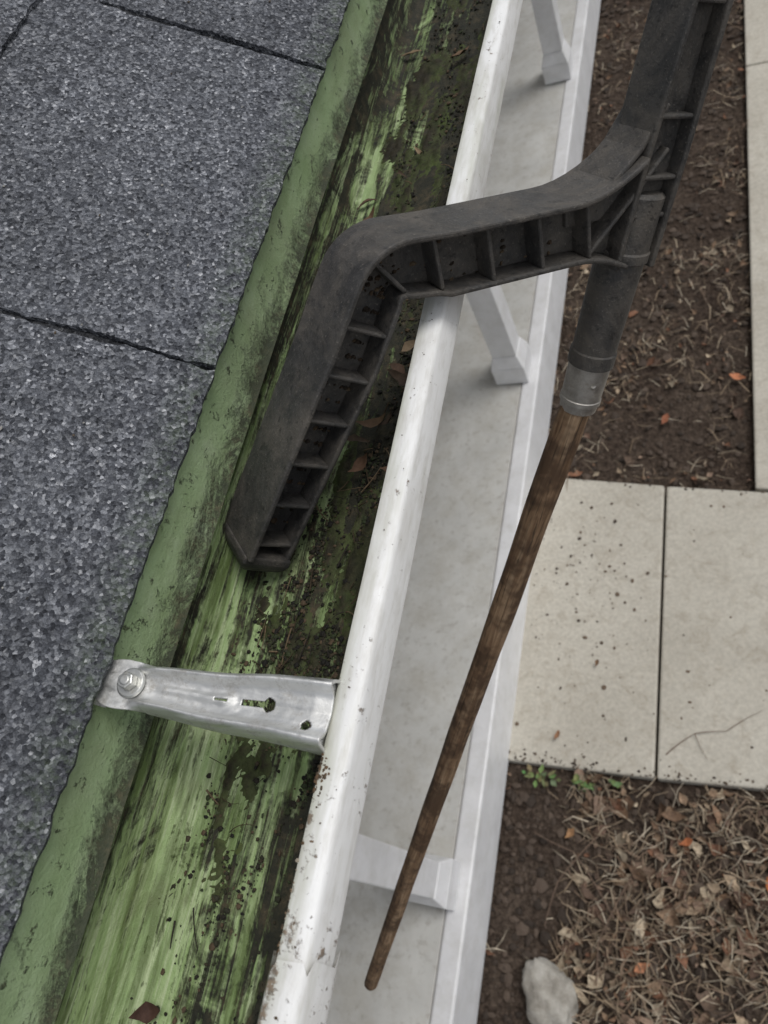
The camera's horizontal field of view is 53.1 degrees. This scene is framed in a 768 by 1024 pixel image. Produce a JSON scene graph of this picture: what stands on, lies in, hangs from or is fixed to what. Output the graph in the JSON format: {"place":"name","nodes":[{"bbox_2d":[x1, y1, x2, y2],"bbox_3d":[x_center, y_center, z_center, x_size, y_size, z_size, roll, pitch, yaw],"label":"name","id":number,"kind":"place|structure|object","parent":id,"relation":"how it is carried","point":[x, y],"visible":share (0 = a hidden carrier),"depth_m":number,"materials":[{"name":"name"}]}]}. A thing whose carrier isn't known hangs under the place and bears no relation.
{"place":"outdoors","nodes":[
{"label":"outdoors","id":0,"kind":"place"},
{"bbox_2d":[0,0,499,1023],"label":"gutter debris","id":1,"kind":"object","parent":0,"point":[286,654],"visible":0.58,"depth_m":0.42,"materials":[{"name":"brown soil"}]},
{"bbox_2d":[0,0,522,1023],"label":"rain gutter","id":2,"kind":"object","parent":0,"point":[90,940],"visible":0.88,"depth_m":0.38,"materials":[{"name":"metal"}]},
{"bbox_2d":[94,659,340,755],"bbox_3d":[-0.073,0.081,0.332,0.113,0.038,0.031,-1,61,25],"label":"gutter hanger","id":3,"kind":"object","parent":2,"relation":"attached to","point":[186,696],"visible":1,"depth_m":0.32,"materials":[{"name":"silver metal"}]},
{"bbox_2d":[129,18,483,1023],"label":"dead leaves","id":4,"kind":"object","parent":2,"relation":"in","point":[145,1012],"depth_m":0.45,"materials":[{"name":"brown plant"}]},
{"bbox_2d":[158,0,489,917],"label":"gutter sediment","id":5,"kind":"object","parent":2,"relation":"in","point":[414,104],"visible":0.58,"depth_m":0.44,"materials":[{"name":"brown soil"}]},
{"bbox_2d":[225,0,733,990],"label":"gutter cleaning scoop","id":6,"kind":"object","parent":2,"relation":"in","point":[605,208],"visible":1,"depth_m":0.41,"materials":[{"name":"black plastic"}]},
{"bbox_2d":[477,0,767,1023],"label":"ground","id":7,"kind":"structure","parent":0,"point":[677,450],"depth_m":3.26,"materials":[{"name":"soil"}]},
{"bbox_2d":[326,0,576,1023],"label":"porch floor","id":8,"kind":"structure","parent":7,"relation":"on","point":[446,602],"depth_m":2.96,"materials":[{"name":"paint"}]},
{"bbox_2d":[350,833,461,910],"bbox_3d":[-0.197,0.726,1.697,0.144,1.956,0.144,-1,61,25],"label":"porch post","id":9,"kind":"object","parent":8,"relation":"on","point":[376,863],"visible":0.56,"depth_m":2.11,"materials":[{"name":"white paint"}]},
{"bbox_2d":[466,285,531,384],"bbox_3d":[0.204,-1.085,2.591,0.144,1.956,0.144,-1,61,25],"label":"porch post","id":10,"kind":"object","parent":8,"relation":"on","point":[509,350],"visible":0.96,"depth_m":3.14,"materials":[{"name":"white paint"}]},
{"bbox_2d":[531,0,572,84],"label":"porch post","id":11,"kind":"object","parent":8,"relation":"on","point":[557,63],"visible":1,"depth_m":4.08,"materials":[{"name":"white paint"}]},
{"bbox_2d":[430,0,600,1023],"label":"porch edge board","id":12,"kind":"object","parent":7,"relation":"on","point":[460,971],"visible":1,"depth_m":2.82,"materials":[{"name":"white paint"}]},
{"bbox_2d":[521,764,560,787],"bbox_3d":[0.565,0.952,2.765,0.146,0.038,0.087,-1,61,25],"label":"weed plant","id":13,"kind":"object","parent":7,"relation":"on","point":[541,776],"visible":1,"depth_m":2.76,"materials":[{"name":"green plant"}]},
{"bbox_2d":[522,957,578,1023],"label":"rock","id":14,"kind":"object","parent":7,"relation":"on","point":[550,992],"visible":1,"depth_m":2.40,"materials":[{"name":"grey stone"}]},
{"bbox_2d":[572,773,595,791],"bbox_3d":[0.699,0.958,2.695,0.081,0.035,0.047,24,74,34],"label":"weed plant","id":15,"kind":"object","parent":7,"relation":"on","point":[576,780],"visible":1,"depth_m":2.70,"materials":[{"name":"green plant"}]},
{"bbox_2d":[609,779,622,788],"bbox_3d":[0.801,0.943,2.659,0.053,0.027,0.023,11,67,30],"label":"weed plant","id":16,"kind":"object","parent":7,"relation":"on","point":[615,783],"visible":1,"depth_m":2.65,"materials":[{"name":"green plant"}]},
{"bbox_2d":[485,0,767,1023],"bbox_3d":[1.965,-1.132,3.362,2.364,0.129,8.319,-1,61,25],"label":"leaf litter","id":17,"kind":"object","parent":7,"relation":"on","point":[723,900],"visible":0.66,"depth_m":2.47,"materials":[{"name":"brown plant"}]},
{"bbox_2d":[508,0,767,791],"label":"concrete walkway","id":18,"kind":"structure","parent":7,"relation":"on","point":[715,579],"depth_m":2.89,"materials":[{"name":"beige concrete"}]},
{"bbox_2d":[508,477,767,792],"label":"soil crumbs","id":19,"kind":"object","parent":18,"relation":"on","point":[604,687],"visible":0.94,"depth_m":2.89,"materials":[{"name":"brown soil"}]},
{"bbox_2d":[534,64,767,1023],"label":"twigs","id":20,"kind":"object","parent":7,"relation":"on","point":[753,999],"visible":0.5,"depth_m":2.50,"materials":[{"name":"brown wood"}]},
{"bbox_3d":[-1.966,-2.224,0.982,3.814,2.581,14.000,-1,61,25],"label":"roof deck","id":21,"kind":"object","parent":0,"visible":0},
{"bbox_2d":[0,4,272,699],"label":"starter course","id":22,"kind":"object","parent":21,"relation":"on","point":[100,339],"depth_m":0.41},
{"bbox_2d":[0,0,349,964],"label":"shingles","id":23,"kind":"object","parent":22,"relation":"on","point":[114,134],"visible":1,"depth_m":0.42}
]}

